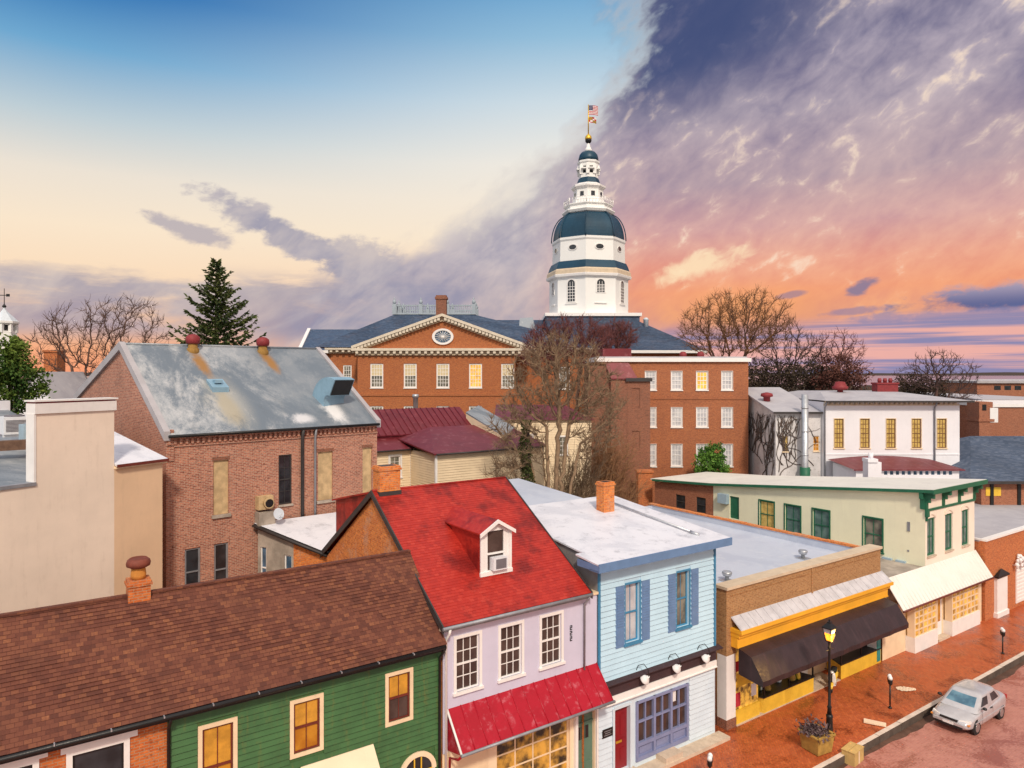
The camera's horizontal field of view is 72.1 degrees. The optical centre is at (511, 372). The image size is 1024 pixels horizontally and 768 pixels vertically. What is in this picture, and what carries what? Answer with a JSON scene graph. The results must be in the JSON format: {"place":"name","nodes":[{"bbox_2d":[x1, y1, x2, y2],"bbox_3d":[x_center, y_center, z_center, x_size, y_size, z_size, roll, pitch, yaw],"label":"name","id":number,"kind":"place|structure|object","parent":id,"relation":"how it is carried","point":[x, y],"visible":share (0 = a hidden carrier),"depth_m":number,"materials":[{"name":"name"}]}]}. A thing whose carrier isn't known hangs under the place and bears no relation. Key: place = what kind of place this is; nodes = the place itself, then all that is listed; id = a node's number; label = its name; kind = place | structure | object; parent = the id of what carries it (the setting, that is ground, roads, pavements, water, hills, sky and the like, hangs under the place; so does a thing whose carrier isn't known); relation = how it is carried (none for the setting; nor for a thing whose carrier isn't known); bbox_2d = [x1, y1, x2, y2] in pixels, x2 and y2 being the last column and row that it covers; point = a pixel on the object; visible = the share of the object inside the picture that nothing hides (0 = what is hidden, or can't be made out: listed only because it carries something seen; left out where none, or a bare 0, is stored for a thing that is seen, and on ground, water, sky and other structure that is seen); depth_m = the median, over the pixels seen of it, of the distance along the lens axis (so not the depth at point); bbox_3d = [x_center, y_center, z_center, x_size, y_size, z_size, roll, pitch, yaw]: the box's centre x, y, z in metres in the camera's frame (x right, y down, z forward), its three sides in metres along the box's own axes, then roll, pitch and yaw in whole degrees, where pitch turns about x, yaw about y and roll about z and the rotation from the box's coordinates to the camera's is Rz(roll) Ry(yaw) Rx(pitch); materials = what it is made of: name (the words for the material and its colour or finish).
{"place":"outdoors","nodes":[
{"label":"outdoors","id":0,"kind":"place"},
{"bbox_2d":[22,293,171,378],"bbox_3d":[-35.402,4.305,60.431,11.549,22.422,7.586,0,0,0],"label":"bare tree","id":1,"kind":"object","parent":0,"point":[120,334],"visible":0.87,"depth_m":60.00,"materials":[{"name":"brown plant"}]},
{"bbox_2d":[0,549,446,767],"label":"row house","id":2,"kind":"structure","parent":0,"point":[334,664],"depth_m":19.49,"materials":[{"name":"brown tile"}]},
{"bbox_2d":[0,753,47,767],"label":"window","id":3,"kind":"structure","parent":2,"relation":"in","point":[31,762],"depth_m":16.27,"materials":[{"name":"white wood"}]},
{"bbox_2d":[61,730,137,767],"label":"window","id":4,"kind":"structure","parent":2,"relation":"in","point":[113,751],"depth_m":17.19,"materials":[{"name":"white wood"}]},
{"bbox_2d":[198,716,237,767],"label":"window","id":5,"kind":"structure","parent":2,"relation":"in","point":[217,741],"depth_m":18.73,"materials":[{"name":"orange glass"}]},
{"bbox_2d":[290,692,323,759],"bbox_3d":[-5.853,10.032,20.052,0.970,1.638,0.105,0,0,-35],"label":"window","id":6,"kind":"structure","parent":2,"relation":"in","point":[304,712],"depth_m":20.07,"materials":[{"name":"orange glass"}]},
{"bbox_2d":[385,667,412,727],"bbox_3d":[-3.489,9.967,21.688,0.939,1.625,0.105,0,0,-35],"label":"window","id":7,"kind":"structure","parent":2,"relation":"in","point":[396,682],"depth_m":21.70,"materials":[{"name":"brown glass"}]},
{"bbox_2d":[401,751,436,767],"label":"arched doorway","id":8,"kind":"structure","parent":2,"relation":"in","point":[419,759],"depth_m":22.06,"materials":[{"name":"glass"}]},
{"bbox_2d":[320,464,615,767],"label":"row house","id":9,"kind":"structure","parent":0,"point":[510,595],"depth_m":25.03,"materials":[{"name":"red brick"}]},
{"bbox_2d":[452,630,483,696],"bbox_3d":[-1.452,9.491,23.086,1.160,1.919,0.190,0,0,-35],"label":"window","id":10,"kind":"structure","parent":9,"relation":"in","point":[465,646],"depth_m":23.12,"materials":[{"name":"white glass"}]},
{"bbox_2d":[497,619,525,683],"bbox_3d":[-0.035,9.491,24.066,1.148,1.919,0.190,0,0,-35],"label":"window","id":11,"kind":"structure","parent":9,"relation":"in","point":[510,635],"depth_m":24.13,"materials":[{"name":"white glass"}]},
{"bbox_2d":[497,720,567,767],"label":"shop window","id":12,"kind":"structure","parent":9,"relation":"in","point":[547,747],"depth_m":24.88,"materials":[{"name":"yellow glass"}]},
{"bbox_2d":[538,610,565,670],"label":"window","id":13,"kind":"structure","parent":9,"relation":"in","point":[549,624],"depth_m":25.12,"materials":[{"name":"white glass"}]},
{"bbox_2d":[578,711,592,767],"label":"door","id":14,"kind":"structure","parent":9,"relation":"in","point":[588,718],"depth_m":26.14,"materials":[{"name":"green wood"}]},
{"bbox_2d":[0,0,1023,373],"label":"sky","id":15,"kind":"structure","parent":0,"point":[861,162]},
{"bbox_2d":[26,375,1023,386],"bbox_3d":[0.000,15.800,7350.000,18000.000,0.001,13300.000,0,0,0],"label":"water","id":16,"kind":"structure","parent":0,"point":[876,377],"depth_m":2421.86,"materials":[{"name":"liquid"}]},
{"bbox_2d":[87,372,1023,374],"bbox_3d":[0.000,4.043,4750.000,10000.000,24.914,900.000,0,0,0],"label":"hills","id":17,"kind":"structure","parent":0,"point":[1001,373],"depth_m":4423.21,"materials":[{"name":"blue plant"}]},
{"bbox_2d":[509,478,731,767],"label":"row house","id":18,"kind":"structure","parent":0,"point":[648,574],"depth_m":28.40,"materials":[{"name":"blue wood"}]},
{"bbox_2d":[612,702,631,767],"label":"door","id":19,"kind":"structure","parent":18,"relation":"in","point":[619,713],"depth_m":27.15,"materials":[{"name":"red wood"}]},
{"bbox_2d":[624,580,642,647],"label":"window","id":20,"kind":"structure","parent":18,"relation":"in","point":[630,587],"depth_m":27.49,"materials":[{"name":"blue glass"}]},
{"bbox_2d":[635,683,688,762],"bbox_3d":[6.031,13.979,28.283,3.004,2.342,0.160,0,0,-35],"label":"shop window","id":21,"kind":"structure","parent":18,"relation":"in","point":[661,719],"depth_m":28.27,"materials":[{"name":"purple glass"}]},
{"bbox_2d":[675,568,691,631],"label":"window","id":22,"kind":"structure","parent":18,"relation":"in","point":[681,576],"depth_m":29.11,"materials":[{"name":"blue glass"}]},
{"bbox_2d":[670,604,1023,767],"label":"pavement","id":23,"kind":"structure","parent":0,"point":[771,739],"depth_m":33.41,"materials":[{"name":"brick"}]},
{"bbox_2d":[645,503,908,730],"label":"shop","id":24,"kind":"structure","parent":23,"relation":"on","point":[783,597],"depth_m":33.68,"materials":[{"name":"brick"}]},
{"bbox_2d":[736,649,759,724],"bbox_3d":[10.447,13.850,31.517,1.702,3.300,0.270,0,0,-35],"label":"display window","id":25,"kind":"structure","parent":24,"relation":"in","point":[747,703],"depth_m":31.38,"materials":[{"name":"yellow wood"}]},
{"bbox_2d":[758,667,814,712],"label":"display window","id":26,"kind":"structure","parent":24,"relation":"in","point":[781,693],"depth_m":33.05,"materials":[{"name":"yellow wood"}]},
{"bbox_2d":[827,645,881,678],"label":"display window","id":27,"kind":"structure","parent":24,"relation":"in","point":[850,663],"depth_m":36.54,"materials":[{"name":"yellow metal"}]},
{"bbox_2d":[794,713,836,755],"bbox_3d":[12.443,14.761,28.982,1.573,1.419,1.734,0,0,44],"label":"planter","id":28,"kind":"object","parent":23,"relation":"on","point":[817,739],"visible":1,"depth_m":28.70,"materials":[{"name":"yellow wood"}]},
{"bbox_2d":[650,472,994,660],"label":"corner shop building","id":29,"kind":"structure","parent":23,"relation":"on","point":[934,569],"depth_m":43.02,"materials":[{"name":"beige paint"}]},
{"bbox_2d":[758,499,774,527],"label":"window","id":30,"kind":"structure","parent":29,"relation":"in","point":[767,508],"depth_m":49.31,"materials":[{"name":"glass"}]},
{"bbox_2d":[784,503,801,533],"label":"window","id":31,"kind":"structure","parent":29,"relation":"in","point":[793,513],"depth_m":47.64,"materials":[{"name":"green glass"}]},
{"bbox_2d":[811,507,830,538],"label":"window","id":32,"kind":"structure","parent":29,"relation":"in","point":[820,518],"depth_m":45.96,"materials":[{"name":"green glass"}]},
{"bbox_2d":[862,515,883,554],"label":"window","id":33,"kind":"structure","parent":29,"relation":"in","point":[872,527],"depth_m":43.15,"materials":[{"name":"green glass"}]},
{"bbox_2d":[905,600,937,653],"bbox_3d":[23.185,14.182,39.820,2.652,2.635,0.518,0,0,-35],"label":"display window","id":34,"kind":"structure","parent":29,"relation":"in","point":[922,632],"depth_m":39.44,"materials":[{"name":"glass"}]},
{"bbox_2d":[927,512,936,558],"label":"window","id":35,"kind":"structure","parent":29,"relation":"in","point":[930,523],"depth_m":41.12,"materials":[{"name":"green glass"}]},
{"bbox_2d":[944,508,953,552],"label":"window","id":36,"kind":"structure","parent":29,"relation":"in","point":[947,516],"depth_m":42.30,"materials":[{"name":"green glass"}]},
{"bbox_2d":[943,584,979,636],"bbox_3d":[27.256,14.182,42.638,3.683,2.635,0.518,0,0,-35],"label":"display window","id":37,"kind":"structure","parent":29,"relation":"in","point":[962,608],"depth_m":42.19,"materials":[{"name":"glass"}]},
{"bbox_2d":[961,504,970,547],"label":"window","id":38,"kind":"structure","parent":29,"relation":"in","point":[964,512],"depth_m":43.58,"materials":[{"name":"green glass"}]},
{"bbox_2d":[822,619,836,739],"bbox_3d":[13.441,12.959,29.808,0.640,5.082,0.441,0,0,-35],"label":"street lamp","id":39,"kind":"object","parent":23,"relation":"on","point":[829,628],"visible":0.91,"depth_m":29.75,"materials":[{"name":"black metal"}]},
{"bbox_2d":[951,436,1023,504],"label":"slate house","id":40,"kind":"structure","parent":23,"relation":"on","point":[999,460],"depth_m":58.19,"materials":[{"name":"grey stone"}]},
{"bbox_2d":[960,400,1023,478],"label":"brick house","id":41,"kind":"structure","parent":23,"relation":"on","point":[991,417],"depth_m":72.00,"materials":[{"name":"brown brick"}]},
{"bbox_2d":[974,503,1023,620],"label":"shop","id":42,"kind":"structure","parent":23,"relation":"on","point":[999,539],"depth_m":46.00,"materials":[{"name":"orange brick"}]},
{"bbox_2d":[862,453,881,476],"bbox_3d":[27.080,10.762,52.950,1.060,9.476,0.900,0,0,0],"label":"chimney","id":43,"kind":"object","parent":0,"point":[872,466],"visible":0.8,"depth_m":52.60,"materials":[{"name":"paint"}]},
{"bbox_2d":[844,665,1023,767],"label":"road","id":44,"kind":"structure","parent":0,"point":[993,743],"depth_m":29.89,"materials":[{"name":"brick"}]},
{"bbox_2d":[841,741,863,766],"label":"carton","id":45,"kind":"object","parent":44,"relation":"on","point":[853,752],"visible":1,"depth_m":28.51,"materials":[{"name":"cardboard"}]},
{"bbox_2d":[813,651,1023,767],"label":"kerb","id":46,"kind":"structure","parent":44,"relation":"on","point":[869,742],"depth_m":31.46,"materials":[{"name":"concrete"}]},
{"bbox_2d":[837,661,1023,767],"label":"gutter","id":47,"kind":"object","parent":44,"relation":"on","point":[917,726],"visible":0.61,"depth_m":31.49,"materials":[{"name":"concrete"}]},
{"bbox_2d":[931,679,1006,735],"bbox_3d":[20.936,15.117,32.202,4.260,1.493,2.031,0,0,-35],"label":"car","id":48,"kind":"object","parent":44,"relation":"on","point":[972,706],"visible":1,"depth_m":31.58,"materials":[{"name":"paint"}]},
{"label":"ground","id":49,"kind":"structure","parent":0,"visible":0},
{"bbox_2d":[0,288,19,407],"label":"church cupola","id":50,"kind":"object","parent":49,"relation":"on","point":[9,322],"visible":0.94,"depth_m":104.31,"materials":[{"name":"white metal"}]},
{"bbox_2d":[0,332,56,414],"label":"evergreen tree","id":51,"kind":"object","parent":49,"relation":"on","point":[16,370],"visible":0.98,"depth_m":45.63,"materials":[{"name":"green plant"}]},
{"bbox_2d":[18,372,86,415],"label":"house","id":52,"kind":"structure","parent":49,"relation":"on","point":[65,385],"depth_m":56.11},
{"bbox_2d":[42,350,66,371],"bbox_3d":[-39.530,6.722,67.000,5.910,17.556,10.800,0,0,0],"label":"chimney","id":53,"kind":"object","parent":49,"relation":"on","point":[52,354],"depth_m":63.40,"materials":[{"name":"brick"}]},
{"bbox_2d":[0,397,168,612],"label":"stucco building","id":54,"kind":"structure","parent":49,"relation":"on","point":[80,499],"depth_m":25.90,"materials":[{"name":"beige paint"}]},
{"bbox_2d":[0,414,25,436],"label":"air conditioner","id":55,"kind":"object","parent":54,"relation":"on","point":[9,425],"visible":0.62,"depth_m":32.01,"materials":[{"name":"metal"}]},
{"bbox_2d":[0,439,25,450],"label":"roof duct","id":56,"kind":"object","parent":54,"relation":"on","point":[8,445],"visible":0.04,"depth_m":29.38,"materials":[{"name":"brown metal"}]},
{"bbox_2d":[167,258,266,345],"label":"spruce tree","id":57,"kind":"object","parent":49,"relation":"on","point":[217,325],"visible":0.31,"depth_m":71.47,"materials":[{"name":"green plant"}]},
{"bbox_2d":[73,334,380,587],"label":"warehouse","id":58,"kind":"structure","parent":49,"relation":"on","point":[243,439],"depth_m":34.12,"materials":[{"name":"brick"}]},
{"bbox_2d":[185,547,199,583],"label":"window","id":59,"kind":"structure","parent":58,"relation":"in","point":[192,556],"depth_m":31.24,"materials":[{"name":"black glass"}]},
{"bbox_2d":[214,542,227,579],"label":"window","id":60,"kind":"structure","parent":58,"relation":"in","point":[220,550],"depth_m":32.10,"materials":[{"name":"black glass"}]},
{"bbox_2d":[212,456,230,518],"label":"boarded window","id":61,"kind":"structure","parent":58,"relation":"in","point":[220,464],"depth_m":32.10,"materials":[{"name":"beige wood"}]},
{"bbox_2d":[278,454,292,506],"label":"window","id":62,"kind":"structure","parent":58,"relation":"in","point":[284,460],"depth_m":34.23,"materials":[{"name":"black glass"}]},
{"bbox_2d":[316,448,334,503],"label":"boarded window","id":63,"kind":"structure","parent":58,"relation":"in","point":[324,455],"depth_m":35.75,"materials":[{"name":"beige wood"}]},
{"bbox_2d":[362,444,372,492],"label":"boarded window","id":64,"kind":"structure","parent":58,"relation":"in","point":[366,448],"depth_m":37.48,"materials":[{"name":"beige wood"}]},
{"bbox_2d":[252,512,335,572],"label":"outbuilding","id":65,"kind":"structure","parent":49,"relation":"on","point":[292,542],"depth_m":32.66,"materials":[{"name":"grey paint"}]},
{"bbox_2d":[373,394,544,486],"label":"clapboard house","id":66,"kind":"structure","parent":49,"relation":"on","point":[423,446],"depth_m":49.03,"materials":[{"name":"beige wood"}]},
{"bbox_2d":[466,405,513,437],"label":"shed","id":67,"kind":"structure","parent":49,"relation":"on","point":[475,416],"depth_m":54.56,"materials":[{"name":"silver metal"}]},
{"bbox_2d":[299,295,705,414],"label":"state house","id":68,"kind":"structure","parent":49,"relation":"on","point":[442,354],"depth_m":85.05,"materials":[{"name":"brick"}]},
{"bbox_2d":[370,364,383,388],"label":"window","id":69,"kind":"structure","parent":68,"relation":"in","point":[376,370],"depth_m":85.10,"materials":[{"name":"beige glass"}]},
{"bbox_2d":[403,364,416,388],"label":"window","id":70,"kind":"structure","parent":68,"relation":"in","point":[410,370],"depth_m":85.12,"materials":[{"name":"beige glass"}]},
{"bbox_2d":[436,364,449,388],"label":"window","id":71,"kind":"structure","parent":68,"relation":"in","point":[442,370],"depth_m":85.10,"materials":[{"name":"beige glass"}]},
{"bbox_2d":[432,328,453,344],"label":"oval window","id":72,"kind":"structure","parent":68,"relation":"in","point":[442,336],"depth_m":84.91,"materials":[{"name":"white glass"}]},
{"bbox_2d":[469,364,481,388],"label":"window","id":73,"kind":"structure","parent":68,"relation":"in","point":[475,370],"depth_m":85.12,"materials":[{"name":"glass"}]},
{"bbox_2d":[501,364,513,388],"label":"window","id":74,"kind":"structure","parent":68,"relation":"in","point":[503,366],"depth_m":85.12,"materials":[{"name":"beige glass"}]},
{"bbox_2d":[542,104,641,336],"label":"dome tower","id":75,"kind":"structure","parent":68,"relation":"on","point":[589,273],"depth_m":107.39,"materials":[{"name":"stone"}]},
{"bbox_2d":[565,278,576,303],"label":"arched window","id":76,"kind":"structure","parent":75,"relation":"in","point":[571,283],"depth_m":107.10,"materials":[{"name":"white glass"}]},
{"bbox_2d":[518,419,536,483],"bbox_3d":[0.868,9.211,44.514,1.444,12.615,1.314,0,0,0],"label":"ivy tree","id":77,"kind":"object","parent":49,"relation":"on","point":[527,474],"visible":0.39,"depth_m":44.34,"materials":[{"name":"green plant"}]},
{"bbox_2d":[495,405,592,490],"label":"house","id":78,"kind":"structure","parent":49,"relation":"on","point":[572,446],"depth_m":57.98,"materials":[{"name":"beige"}]},
{"bbox_2d":[479,325,630,493],"bbox_3d":[2.796,6.267,44.958,9.930,18.553,5.486,0,0,0],"label":"yard tree","id":79,"kind":"object","parent":49,"relation":"on","point":[553,396],"visible":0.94,"depth_m":44.75,"materials":[{"name":"brown plant"}]},
{"bbox_2d":[517,311,616,410],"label":"yard tree","id":80,"kind":"object","parent":49,"relation":"on","point":[578,328],"visible":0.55,"depth_m":75.31,"materials":[{"name":"brown plant"}]},
{"bbox_2d":[535,441,615,497],"bbox_3d":[4.156,9.799,47.719,5.720,11.668,5.304,0,0,-32],"label":"tall shrub","id":81,"kind":"object","parent":49,"relation":"on","point":[581,491],"visible":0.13,"depth_m":47.81,"materials":[{"name":"brown plant"}]},
{"bbox_2d":[560,419,655,504],"bbox_3d":[7.221,9.371,50.176,6.351,12.524,5.807,0,0,-39],"label":"tall shrub","id":82,"kind":"object","parent":49,"relation":"on","point":[613,459],"visible":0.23,"depth_m":49.68,"materials":[{"name":"beige plant"}]},
{"bbox_2d":[595,316,640,348],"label":"yard tree","id":83,"kind":"object","parent":49,"relation":"on","point":[620,329],"visible":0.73,"depth_m":78.25,"materials":[{"name":"brown plant"}]},
{"bbox_2d":[584,349,750,505],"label":"brick building","id":84,"kind":"structure","parent":49,"relation":"on","point":[682,407],"depth_m":66.00,"materials":[{"name":"red brick"}]},
{"bbox_2d":[670,371,682,390],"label":"window","id":85,"kind":"structure","parent":84,"relation":"in","point":[676,376],"depth_m":66.10,"materials":[{"name":"white glass"}]},
{"bbox_2d":[670,407,682,427],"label":"window","id":86,"kind":"structure","parent":84,"relation":"in","point":[676,412],"depth_m":66.10,"materials":[{"name":"white glass"}]},
{"bbox_2d":[670,444,682,466],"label":"window","id":87,"kind":"structure","parent":84,"relation":"in","point":[676,449],"depth_m":66.10,"materials":[{"name":"white glass"}]},
{"bbox_2d":[696,371,708,390],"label":"window","id":88,"kind":"structure","parent":84,"relation":"in","point":[701,376],"depth_m":66.08,"materials":[{"name":"glass"}]},
{"bbox_2d":[696,407,708,427],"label":"window","id":89,"kind":"structure","parent":84,"relation":"in","point":[701,412],"depth_m":66.08,"materials":[{"name":"white glass"}]},
{"bbox_2d":[721,371,733,390],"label":"window","id":90,"kind":"structure","parent":84,"relation":"in","point":[726,376],"depth_m":66.08,"materials":[{"name":"white glass"}]},
{"bbox_2d":[721,407,733,427],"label":"window","id":91,"kind":"structure","parent":84,"relation":"in","point":[726,412],"depth_m":66.08,"materials":[{"name":"white glass"}]},
{"bbox_2d":[691,441,733,472],"bbox_3d":[17.958,10.785,62.918,3.587,9.430,3.459,0,0,-28],"label":"evergreen tree","id":92,"kind":"object","parent":49,"relation":"on","point":[710,458],"visible":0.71,"depth_m":62.41,"materials":[{"name":"green plant"}]},
{"bbox_2d":[673,283,794,356],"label":"bare tree","id":93,"kind":"object","parent":49,"relation":"on","point":[731,323],"visible":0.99,"depth_m":87.07,"materials":[{"name":"brown plant"}]},
{"bbox_2d":[748,349,797,390],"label":"thicket","id":94,"kind":"object","parent":49,"relation":"on","point":[759,381],"visible":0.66,"depth_m":85.03,"materials":[{"name":"brown plant"}]},
{"bbox_2d":[748,387,822,475],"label":"house wing","id":95,"kind":"structure","parent":49,"relation":"on","point":[784,432],"depth_m":60.43,"materials":[{"name":"white paint"}]},
{"bbox_2d":[747,313,835,391],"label":"bare tree","id":96,"kind":"object","parent":49,"relation":"on","point":[804,349],"visible":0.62,"depth_m":91.49,"materials":[{"name":"brown plant"}]},
{"bbox_2d":[766,352,840,391],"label":"thicket","id":97,"kind":"object","parent":49,"relation":"on","point":[800,371],"visible":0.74,"depth_m":83.12,"materials":[{"name":"brown plant"}]},
{"bbox_2d":[799,326,871,386],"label":"bare tree","id":98,"kind":"object","parent":49,"relation":"on","point":[838,349],"visible":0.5,"depth_m":95.37,"materials":[{"name":"brown plant"}]},
{"bbox_2d":[805,351,875,389],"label":"thicket","id":99,"kind":"object","parent":49,"relation":"on","point":[848,377],"visible":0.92,"depth_m":81.02,"materials":[{"name":"brown plant"}]},
{"bbox_2d":[789,378,974,476],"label":"white house","id":100,"kind":"structure","parent":49,"relation":"on","point":[884,418],"depth_m":60.00,"materials":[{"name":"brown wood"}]},
{"bbox_2d":[833,418,844,448],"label":"window","id":101,"kind":"structure","parent":100,"relation":"in","point":[838,422],"depth_m":60.08,"materials":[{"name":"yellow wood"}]},
{"bbox_2d":[859,418,870,448],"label":"window","id":102,"kind":"structure","parent":100,"relation":"in","point":[864,422],"depth_m":60.08,"materials":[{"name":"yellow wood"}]},
{"bbox_2d":[885,418,896,448],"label":"window","id":103,"kind":"structure","parent":100,"relation":"in","point":[890,422],"depth_m":60.08,"materials":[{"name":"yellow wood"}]},
{"bbox_2d":[911,418,922,448],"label":"window","id":104,"kind":"structure","parent":100,"relation":"in","point":[916,423],"depth_m":60.06,"materials":[{"name":"yellow wood"}]},
{"bbox_2d":[936,418,947,448],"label":"window","id":105,"kind":"structure","parent":100,"relation":"in","point":[941,423],"depth_m":60.06,"materials":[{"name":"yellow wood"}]},
{"bbox_2d":[828,456,964,478],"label":"outbuilding","id":106,"kind":"structure","parent":49,"relation":"on","point":[901,467],"depth_m":56.35,"materials":[{"name":"red"}]},
{"bbox_2d":[893,370,954,397],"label":"thicket","id":107,"kind":"object","parent":49,"relation":"on","point":[901,385],"visible":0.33,"depth_m":82.99,"materials":[{"name":"brown plant"}]},
{"bbox_2d":[893,346,982,400],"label":"bare tree","id":108,"kind":"object","parent":49,"relation":"on","point":[936,373],"visible":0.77,"depth_m":79.61,"materials":[{"name":"brown plant"}]},
{"bbox_2d":[920,392,1023,399],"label":"brick house","id":109,"kind":"structure","parent":49,"relation":"on","point":[989,397],"depth_m":107.11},
{"bbox_2d":[934,380,1023,396],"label":"brick house","id":110,"kind":"structure","parent":49,"relation":"on","point":[1002,387],"depth_m":140.00,"materials":[{"name":"red brick"}]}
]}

